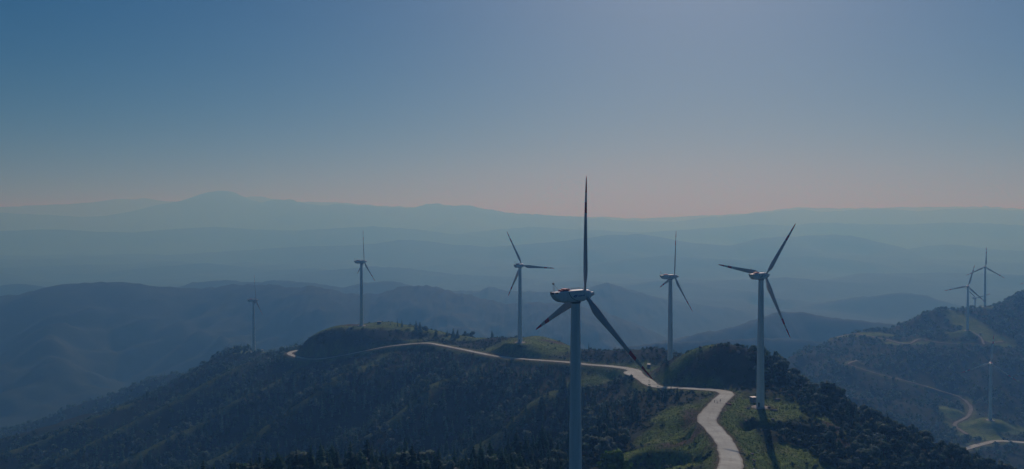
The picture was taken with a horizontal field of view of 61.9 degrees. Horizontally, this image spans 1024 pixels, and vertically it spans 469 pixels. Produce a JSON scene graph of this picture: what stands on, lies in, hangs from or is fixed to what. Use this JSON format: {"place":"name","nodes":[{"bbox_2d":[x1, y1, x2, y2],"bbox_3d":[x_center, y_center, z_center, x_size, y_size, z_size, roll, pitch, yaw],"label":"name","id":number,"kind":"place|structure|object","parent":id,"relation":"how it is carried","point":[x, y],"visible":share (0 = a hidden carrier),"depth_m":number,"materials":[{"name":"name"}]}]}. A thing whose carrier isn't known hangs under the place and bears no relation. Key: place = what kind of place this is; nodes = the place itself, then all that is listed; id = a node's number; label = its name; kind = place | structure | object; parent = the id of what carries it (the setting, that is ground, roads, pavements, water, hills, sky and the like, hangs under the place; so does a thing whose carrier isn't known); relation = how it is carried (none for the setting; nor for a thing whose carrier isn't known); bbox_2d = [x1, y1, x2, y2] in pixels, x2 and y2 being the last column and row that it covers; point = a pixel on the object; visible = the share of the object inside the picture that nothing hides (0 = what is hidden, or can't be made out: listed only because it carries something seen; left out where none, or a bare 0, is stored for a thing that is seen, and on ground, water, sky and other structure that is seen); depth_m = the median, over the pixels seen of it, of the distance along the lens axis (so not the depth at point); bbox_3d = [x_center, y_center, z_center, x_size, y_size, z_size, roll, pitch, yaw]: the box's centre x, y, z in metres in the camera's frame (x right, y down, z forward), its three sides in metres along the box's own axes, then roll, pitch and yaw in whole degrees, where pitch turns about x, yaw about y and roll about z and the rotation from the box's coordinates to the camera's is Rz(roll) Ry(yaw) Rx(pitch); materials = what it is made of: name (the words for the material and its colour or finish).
{"place":"outdoors","nodes":[
{"label":"outdoors","id":0,"kind":"place"},
{"bbox_2d":[0,191,1023,468],"bbox_3d":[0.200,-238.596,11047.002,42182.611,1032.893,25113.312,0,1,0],"label":"terrain","id":1,"kind":"structure","parent":0,"point":[102,297],"depth_m":2818.80,"materials":[{"name":"green plant"}]},
{"bbox_2d":[228,462,248,468],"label":"broadleaf tree","id":2,"kind":"object","parent":1,"relation":"on","point":[235,465],"visible":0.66,"depth_m":316.20,"materials":[{"name":"green plant"}]},
{"bbox_2d":[238,463,249,468],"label":"broadleaf tree","id":3,"kind":"object","parent":1,"relation":"on","point":[245,466],"visible":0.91,"depth_m":308.20,"materials":[{"name":"green plant"}]},
{"bbox_2d":[247,277,262,352],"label":"wind turbine","id":4,"kind":"object","parent":1,"relation":"on","point":[253,301],"visible":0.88,"depth_m":1147.43,"materials":[{"name":"metal"}]},
{"bbox_2d":[254,463,264,468],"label":"broadleaf tree","id":5,"kind":"object","parent":1,"relation":"on","point":[258,466],"visible":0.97,"depth_m":320.05,"materials":[{"name":"green plant"}]},
{"bbox_2d":[265,458,275,468],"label":"broadleaf tree","id":6,"kind":"object","parent":1,"relation":"on","point":[269,464],"visible":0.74,"depth_m":322.41,"materials":[{"name":"green plant"}]},
{"bbox_2d":[275,456,285,468],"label":"conifer tree","id":7,"kind":"object","parent":1,"relation":"on","point":[280,465],"visible":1,"depth_m":308.76,"materials":[{"name":"green plant"}]},
{"bbox_2d":[292,449,298,468],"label":"conifer tree","id":8,"kind":"object","parent":1,"relation":"on","point":[296,460],"visible":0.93,"depth_m":323.12,"materials":[{"name":"green plant"}]},
{"bbox_2d":[285,450,308,466],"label":"broadleaf tree","id":9,"kind":"object","parent":1,"relation":"on","point":[292,454],"visible":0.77,"depth_m":327.39,"materials":[{"name":"green plant"}]},
{"bbox_2d":[308,445,315,468],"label":"conifer tree","id":10,"kind":"object","parent":1,"relation":"on","point":[311,463],"visible":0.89,"depth_m":330.48,"materials":[{"name":"green plant"}]},
{"bbox_2d":[318,445,325,464],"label":"conifer tree","id":11,"kind":"object","parent":1,"relation":"on","point":[321,459],"visible":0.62,"depth_m":316.86,"materials":[{"name":"green plant"}]},
{"bbox_2d":[317,462,329,468],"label":"broadleaf tree","id":12,"kind":"object","parent":1,"relation":"on","point":[325,465],"visible":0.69,"depth_m":307.21,"materials":[{"name":"green plant"}]},
{"bbox_2d":[331,446,335,462],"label":"conifer tree","id":13,"kind":"object","parent":1,"relation":"on","point":[333,451],"visible":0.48,"depth_m":328.22,"materials":[{"name":"green plant"}]},
{"bbox_2d":[334,448,340,468],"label":"conifer tree","id":14,"kind":"object","parent":1,"relation":"on","point":[337,464],"visible":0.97,"depth_m":320.26,"materials":[{"name":"green plant"}]},
{"bbox_2d":[343,440,352,463],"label":"conifer tree","id":15,"kind":"object","parent":1,"relation":"on","point":[349,454],"visible":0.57,"depth_m":323.47,"materials":[{"name":"green plant"}]},
{"bbox_2d":[354,448,363,467],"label":"conifer tree","id":16,"kind":"object","parent":1,"relation":"on","point":[360,458],"visible":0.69,"depth_m":311.78,"materials":[{"name":"green plant"}]},
{"bbox_2d":[348,453,374,468],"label":"broadleaf tree","id":17,"kind":"object","parent":1,"relation":"on","point":[354,459],"visible":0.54,"depth_m":312.76,"materials":[{"name":"green plant"}]},
{"bbox_2d":[354,240,373,325],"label":"wind turbine","id":18,"kind":"object","parent":1,"relation":"on","point":[361,262],"visible":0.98,"depth_m":933.16,"materials":[{"name":"metal"}]},
{"bbox_2d":[361,456,368,468],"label":"conifer tree","id":19,"kind":"object","parent":1,"relation":"on","point":[364,463],"visible":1,"depth_m":295.27,"materials":[{"name":"green plant"}]},
{"bbox_2d":[361,440,370,463],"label":"conifer tree","id":20,"kind":"object","parent":1,"relation":"on","point":[366,452],"visible":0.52,"depth_m":329.96,"materials":[{"name":"green plant"}]},
{"bbox_2d":[392,451,410,463],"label":"broadleaf tree","id":21,"kind":"object","parent":1,"relation":"on","point":[396,456],"visible":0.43,"depth_m":330.61,"materials":[{"name":"green plant"}]},
{"bbox_2d":[398,449,408,468],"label":"conifer tree","id":22,"kind":"object","parent":1,"relation":"on","point":[406,466],"visible":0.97,"depth_m":315.80,"materials":[{"name":"green plant"}]},
{"bbox_2d":[403,438,408,451],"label":"conifer tree","id":23,"kind":"object","parent":1,"relation":"on","point":[405,446],"visible":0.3,"depth_m":343.60,"materials":[{"name":"green plant"}]},
{"bbox_2d":[407,446,418,468],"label":"conifer tree","id":24,"kind":"object","parent":1,"relation":"on","point":[411,464],"visible":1,"depth_m":310.60,"materials":[{"name":"green plant"}]},
{"bbox_2d":[415,460,430,468],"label":"broadleaf tree","id":25,"kind":"object","parent":1,"relation":"on","point":[426,462],"visible":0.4,"depth_m":315.38,"materials":[{"name":"green plant"}]},
{"bbox_2d":[416,449,434,468],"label":"broadleaf tree","id":26,"kind":"object","parent":1,"relation":"on","point":[429,453],"visible":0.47,"depth_m":331.76,"materials":[{"name":"green plant"}]},
{"bbox_2d":[430,450,436,468],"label":"conifer tree","id":27,"kind":"object","parent":1,"relation":"on","point":[433,462],"visible":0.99,"depth_m":328.47,"materials":[{"name":"green plant"}]},
{"bbox_2d":[434,446,441,468],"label":"conifer tree","id":28,"kind":"object","parent":1,"relation":"on","point":[438,459],"visible":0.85,"depth_m":328.32,"materials":[{"name":"green plant"}]},
{"bbox_2d":[440,460,459,468],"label":"broadleaf tree","id":29,"kind":"object","parent":1,"relation":"on","point":[449,464],"visible":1,"depth_m":313.34,"materials":[{"name":"green plant"}]},
{"bbox_2d":[452,450,457,468],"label":"conifer tree","id":30,"kind":"object","parent":1,"relation":"on","point":[454,458],"visible":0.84,"depth_m":317.97,"materials":[{"name":"green plant"}]},
{"bbox_2d":[468,446,477,466],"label":"conifer tree","id":31,"kind":"object","parent":1,"relation":"on","point":[474,454],"visible":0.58,"depth_m":317.00,"materials":[{"name":"green plant"}]},
{"bbox_2d":[477,441,484,462],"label":"conifer tree","id":32,"kind":"object","parent":1,"relation":"on","point":[480,450],"visible":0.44,"depth_m":326.18,"materials":[{"name":"green plant"}]},
{"bbox_2d":[480,453,484,468],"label":"conifer tree","id":33,"kind":"object","parent":1,"relation":"on","point":[483,464],"visible":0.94,"depth_m":308.67,"materials":[{"name":"green plant"}]},
{"bbox_2d":[486,440,496,457],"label":"conifer tree","id":34,"kind":"object","parent":1,"relation":"on","point":[490,451],"visible":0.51,"depth_m":335.50,"materials":[{"name":"green plant"}]},
{"bbox_2d":[485,456,498,468],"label":"broadleaf tree","id":35,"kind":"object","parent":1,"relation":"on","point":[491,459],"visible":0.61,"depth_m":321.89,"materials":[{"name":"green plant"}]},
{"bbox_2d":[497,453,503,468],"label":"conifer tree","id":36,"kind":"object","parent":1,"relation":"on","point":[500,463],"visible":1,"depth_m":311.19,"materials":[{"name":"green plant"}]},
{"bbox_2d":[0,289,1023,468],"bbox_3d":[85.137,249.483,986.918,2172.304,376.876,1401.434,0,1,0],"label":"broadleaf wood","id":37,"kind":"object","parent":1,"relation":"on","point":[806,393],"visible":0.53,"depth_m":842.60,"materials":[{"name":"green plant"}]},
{"bbox_2d":[0,296,1023,468],"bbox_3d":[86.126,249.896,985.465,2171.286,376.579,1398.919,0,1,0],"label":"conifer wood","id":38,"kind":"object","parent":1,"relation":"on","point":[850,411],"visible":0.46,"depth_m":730.34,"materials":[{"name":"green plant"}]},
{"bbox_2d":[509,452,517,460],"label":"broadleaf tree","id":39,"kind":"object","parent":1,"relation":"on","point":[514,455],"visible":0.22,"depth_m":386.43,"materials":[{"name":"green plant"}]},
{"bbox_2d":[511,430,522,453],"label":"conifer tree","id":40,"kind":"object","parent":1,"relation":"on","point":[516,445],"visible":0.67,"depth_m":414.23,"materials":[{"name":"green plant"}]},
{"bbox_2d":[84,321,959,468],"bbox_3d":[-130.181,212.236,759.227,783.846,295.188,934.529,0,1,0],"label":"scrub","id":41,"kind":"object","parent":1,"relation":"on","point":[487,436],"visible":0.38,"depth_m":705.39,"materials":[{"name":"green plant"}]},
{"bbox_2d":[521,430,532,441],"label":"broadleaf tree","id":42,"kind":"object","parent":1,"relation":"on","point":[528,432],"visible":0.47,"depth_m":579.73,"materials":[{"name":"green plant"}]},
{"bbox_2d":[522,430,533,457],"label":"conifer tree","id":43,"kind":"object","parent":1,"relation":"on","point":[524,446],"visible":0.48,"depth_m":407.20,"materials":[{"name":"green plant"}]},
{"bbox_2d":[507,232,549,342],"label":"wind turbine","id":44,"kind":"object","parent":1,"relation":"on","point":[519,271],"visible":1,"depth_m":776.51,"materials":[{"name":"metal"}]},
{"bbox_2d":[196,322,884,468],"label":"grass","id":45,"kind":"structure","parent":1,"relation":"on","point":[739,429],"depth_m":432.30,"materials":[{"name":"green plant"}]},
{"bbox_2d":[537,392,546,410],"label":"conifer tree","id":46,"kind":"object","parent":1,"relation":"on","point":[541,403],"visible":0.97,"depth_m":607.18,"materials":[{"name":"green plant"}]},
{"bbox_2d":[542,458,554,468],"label":"broadleaf tree","id":47,"kind":"object","parent":1,"relation":"on","point":[552,460],"visible":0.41,"depth_m":386.38,"materials":[{"name":"green plant"}]},
{"bbox_2d":[549,456,556,468],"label":"broadleaf tree","id":48,"kind":"object","parent":1,"relation":"on","point":[555,464],"visible":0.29,"depth_m":391.34,"materials":[{"name":"green plant"}]},
{"bbox_2d":[548,449,558,458],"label":"broadleaf tree","id":49,"kind":"object","parent":1,"relation":"on","point":[554,452],"visible":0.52,"depth_m":396.84,"materials":[{"name":"green plant"}]},
{"bbox_2d":[552,449,566,458],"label":"broadleaf tree","id":50,"kind":"object","parent":1,"relation":"on","point":[560,454],"visible":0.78,"depth_m":398.61,"materials":[{"name":"green plant"}]},
{"bbox_2d":[562,432,568,457],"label":"conifer tree","id":51,"kind":"object","parent":1,"relation":"on","point":[567,442],"visible":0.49,"depth_m":424.63,"materials":[{"name":"green plant"}]},
{"bbox_2d":[564,453,568,468],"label":"conifer tree","id":52,"kind":"object","parent":1,"relation":"on","point":[566,465],"visible":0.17,"depth_m":383.79,"materials":[{"name":"green plant"}]},
{"bbox_2d":[581,386,586,404],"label":"conifer tree","id":53,"kind":"object","parent":1,"relation":"on","point":[583,397],"visible":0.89,"depth_m":600.80,"materials":[{"name":"green plant"}]},
{"bbox_2d":[582,443,588,455],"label":"broadleaf tree","id":54,"kind":"object","parent":1,"relation":"on","point":[585,446],"visible":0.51,"depth_m":406.92,"materials":[{"name":"green plant"}]},
{"bbox_2d":[582,434,591,453],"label":"broadleaf tree","id":55,"kind":"object","parent":1,"relation":"on","point":[585,438],"visible":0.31,"depth_m":423.10,"materials":[{"name":"green plant"}]},
{"bbox_2d":[585,435,600,455],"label":"broadleaf tree","id":56,"kind":"object","parent":1,"relation":"on","point":[593,441],"visible":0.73,"depth_m":411.46,"materials":[{"name":"green plant"}]},
{"bbox_2d":[536,176,651,468],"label":"wind turbine","id":57,"kind":"object","parent":1,"relation":"on","point":[571,299],"visible":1,"depth_m":247.71,"materials":[{"name":"metal"}]},
{"bbox_2d":[593,438,612,453],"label":"broadleaf tree","id":58,"kind":"object","parent":1,"relation":"on","point":[601,446],"visible":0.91,"depth_m":402.17,"materials":[{"name":"green plant"}]},
{"bbox_2d":[603,408,612,429],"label":"conifer tree","id":59,"kind":"object","parent":1,"relation":"on","point":[607,419],"visible":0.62,"depth_m":457.50,"materials":[{"name":"green plant"}]},
{"bbox_2d":[599,428,617,441],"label":"broadleaf tree","id":60,"kind":"object","parent":1,"relation":"on","point":[603,434],"visible":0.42,"depth_m":425.57,"materials":[{"name":"green plant"}]},
{"bbox_2d":[597,457,621,468],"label":"broadleaf tree","id":61,"kind":"object","parent":1,"relation":"on","point":[608,464],"visible":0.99,"depth_m":341.63,"materials":[{"name":"green plant"}]},
{"bbox_2d":[605,436,617,451],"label":"broadleaf tree","id":62,"kind":"object","parent":1,"relation":"on","point":[611,441],"visible":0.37,"depth_m":406.57,"materials":[{"name":"green plant"}]},
{"bbox_2d":[600,448,632,468],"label":"broadleaf tree","id":63,"kind":"object","parent":1,"relation":"on","point":[618,454],"visible":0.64,"depth_m":345.65,"materials":[{"name":"green plant"}]},
{"bbox_2d":[616,433,630,447],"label":"broadleaf tree","id":64,"kind":"object","parent":1,"relation":"on","point":[622,439],"visible":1,"depth_m":412.65,"materials":[{"name":"green plant"}]},
{"bbox_2d":[660,238,691,360],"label":"wind turbine","id":65,"kind":"object","parent":1,"relation":"on","point":[670,277],"visible":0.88,"depth_m":629.98,"materials":[{"name":"metal"}]},
{"bbox_2d":[750,396,755,402],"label":"transformer cabin","id":66,"kind":"object","parent":1,"relation":"on","point":[752,399],"visible":0.77,"depth_m":464.50,"materials":[{"name":"concrete"}]},
{"bbox_2d":[718,223,795,408],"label":"wind turbine","id":67,"kind":"object","parent":1,"relation":"on","point":[760,278],"visible":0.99,"depth_m":451.78,"materials":[{"name":"metal"}]},
{"bbox_2d":[766,441,772,447],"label":"shrub","id":68,"kind":"object","parent":1,"relation":"on","point":[769,444],"visible":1,"depth_m":387.06,"materials":[{"name":"green plant"}]},
{"bbox_2d":[776,360,786,369],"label":"broadleaf tree","id":69,"kind":"object","parent":1,"relation":"on","point":[781,363],"visible":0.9,"depth_m":510.32,"materials":[{"name":"green plant"}]},
{"bbox_2d":[778,428,786,434],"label":"shrub","id":70,"kind":"object","parent":1,"relation":"on","point":[781,431],"visible":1,"depth_m":404.22,"materials":[{"name":"green plant"}]},
{"bbox_2d":[783,427,792,434],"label":"shrub","id":71,"kind":"object","parent":1,"relation":"on","point":[788,430],"visible":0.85,"depth_m":407.86,"materials":[{"name":"green plant"}]},
{"bbox_2d":[791,368,800,373],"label":"broadleaf tree","id":72,"kind":"object","parent":1,"relation":"on","point":[797,371],"visible":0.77,"depth_m":510.76,"materials":[{"name":"green plant"}]},
{"bbox_2d":[797,438,806,444],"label":"shrub","id":73,"kind":"object","parent":1,"relation":"on","point":[801,441],"visible":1,"depth_m":396.65,"materials":[{"name":"green plant"}]},
{"bbox_2d":[820,381,836,393],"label":"broadleaf tree","id":74,"kind":"object","parent":1,"relation":"on","point":[827,387],"visible":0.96,"depth_m":478.30,"materials":[{"name":"green plant"}]},
{"bbox_2d":[828,425,836,432],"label":"broadleaf tree","id":75,"kind":"object","parent":1,"relation":"on","point":[832,428],"visible":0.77,"depth_m":411.29,"materials":[{"name":"green plant"}]},
{"bbox_2d":[830,386,847,399],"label":"broadleaf tree","id":76,"kind":"object","parent":1,"relation":"on","point":[839,391],"visible":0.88,"depth_m":474.38,"materials":[{"name":"green plant"}]},
{"bbox_2d":[835,397,849,407],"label":"broadleaf tree","id":77,"kind":"object","parent":1,"relation":"on","point":[843,401],"visible":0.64,"depth_m":462.95,"materials":[{"name":"green plant"}]},
{"bbox_2d":[850,441,859,451],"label":"broadleaf tree","id":78,"kind":"object","parent":1,"relation":"on","point":[855,445],"visible":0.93,"depth_m":396.17,"materials":[{"name":"green plant"}]},
{"bbox_2d":[850,448,864,459],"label":"broadleaf tree","id":79,"kind":"object","parent":1,"relation":"on","point":[856,454],"visible":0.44,"depth_m":391.47,"materials":[{"name":"green plant"}]},
{"bbox_2d":[855,433,871,443],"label":"broadleaf tree","id":80,"kind":"object","parent":1,"relation":"on","point":[862,435],"visible":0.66,"depth_m":408.51,"materials":[{"name":"green plant"}]},
{"bbox_2d":[859,404,867,411],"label":"broadleaf tree","id":81,"kind":"object","parent":1,"relation":"on","point":[864,407],"visible":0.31,"depth_m":463.89,"materials":[{"name":"green plant"}]},
{"bbox_2d":[859,449,870,467],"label":"broadleaf tree","id":82,"kind":"object","parent":1,"relation":"on","point":[862,453],"visible":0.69,"depth_m":388.56,"materials":[{"name":"green plant"}]},
{"bbox_2d":[864,408,873,418],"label":"broadleaf tree","id":83,"kind":"object","parent":1,"relation":"on","point":[866,412],"visible":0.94,"depth_m":451.70,"materials":[{"name":"green plant"}]},
{"bbox_2d":[868,409,877,419],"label":"broadleaf tree","id":84,"kind":"object","parent":1,"relation":"on","point":[874,413],"visible":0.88,"depth_m":450.46,"materials":[{"name":"green plant"}]},
{"bbox_2d":[868,444,882,457],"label":"broadleaf tree","id":85,"kind":"object","parent":1,"relation":"on","point":[877,452],"visible":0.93,"depth_m":396.43,"materials":[{"name":"green plant"}]},
{"bbox_2d":[875,424,892,434],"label":"broadleaf tree","id":86,"kind":"object","parent":1,"relation":"on","point":[884,428],"visible":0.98,"depth_m":431.18,"materials":[{"name":"green plant"}]},
{"bbox_2d":[902,461,912,468],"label":"broadleaf tree","id":87,"kind":"object","parent":1,"relation":"on","point":[907,464],"visible":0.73,"depth_m":395.61,"materials":[{"name":"green plant"}]},
{"bbox_2d":[906,424,918,433],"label":"broadleaf tree","id":88,"kind":"object","parent":1,"relation":"on","point":[913,429],"visible":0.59,"depth_m":443.48,"materials":[{"name":"green plant"}]},
{"bbox_2d":[921,430,934,442],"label":"broadleaf tree","id":89,"kind":"object","parent":1,"relation":"on","point":[927,433],"visible":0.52,"depth_m":436.56,"materials":[{"name":"green plant"}]},
{"bbox_2d":[921,436,937,452],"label":"broadleaf tree","id":90,"kind":"object","parent":1,"relation":"on","point":[926,440],"visible":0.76,"depth_m":421.37,"materials":[{"name":"green plant"}]},
{"bbox_2d":[942,441,960,456],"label":"broadleaf tree","id":91,"kind":"object","parent":1,"relation":"on","point":[951,447],"visible":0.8,"depth_m":421.83,"materials":[{"name":"green plant"}]},
{"bbox_2d":[945,265,984,330],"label":"wind turbine","id":92,"kind":"object","parent":1,"relation":"on","point":[967,315],"visible":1,"depth_m":1353.04,"materials":[{"name":"metal"}]},
{"bbox_2d":[962,447,969,457],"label":"broadleaf tree","id":93,"kind":"object","parent":1,"relation":"on","point":[966,451],"visible":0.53,"depth_m":424.90,"materials":[{"name":"green plant"}]},
{"bbox_2d":[969,291,988,306],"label":"wind turbine","id":94,"kind":"object","parent":1,"relation":"on","point":[974,298],"visible":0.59,"depth_m":1900.01,"materials":[{"name":"metal"}]},
{"bbox_2d":[968,247,1003,306],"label":"wind turbine","id":95,"kind":"object","parent":1,"relation":"on","point":[984,267],"visible":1,"depth_m":1496.33,"materials":[{"name":"metal"}]},
{"bbox_2d":[962,336,1013,420],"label":"wind turbine","id":96,"kind":"object","parent":1,"relation":"on","point":[990,363],"visible":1,"depth_m":1049.72,"materials":[{"name":"metal"}]},
{"bbox_2d":[985,457,995,463],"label":"broadleaf tree","id":97,"kind":"object","parent":1,"relation":"on","point":[989,460],"visible":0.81,"depth_m":413.89,"materials":[{"name":"green plant"}]},
{"bbox_2d":[1003,464,1016,468],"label":"broadleaf tree","id":98,"kind":"object","parent":1,"relation":"on","point":[1009,465],"visible":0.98,"depth_m":409.93,"materials":[{"name":"green plant"}]},
{"bbox_2d":[0,0,1023,217],"label":"sky","id":99,"kind":"structure","parent":0,"point":[666,108],"materials":[{"name":"blue"}]},
{"bbox_2d":[287,343,743,468],"bbox_3d":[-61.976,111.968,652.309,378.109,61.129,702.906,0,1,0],"label":"road","id":100,"kind":"structure","parent":0,"point":[727,448],"depth_m":434.05,"materials":[{"name":"concrete"}]},
{"bbox_2d":[848,360,972,433],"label":"dirt track","id":101,"kind":"structure","parent":0,"point":[970,411],"depth_m":1128.37,"materials":[{"name":"brown soil"}]},
{"bbox_2d":[837,333,1003,343],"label":"dirt track","id":102,"kind":"structure","parent":0,"point":[914,340],"depth_m":1338.29,"materials":[{"name":"brown soil"}]},
{"bbox_2d":[966,440,1023,449],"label":"road","id":103,"kind":"structure","parent":0,"point":[978,444],"depth_m":974.69,"materials":[{"name":"concrete"}]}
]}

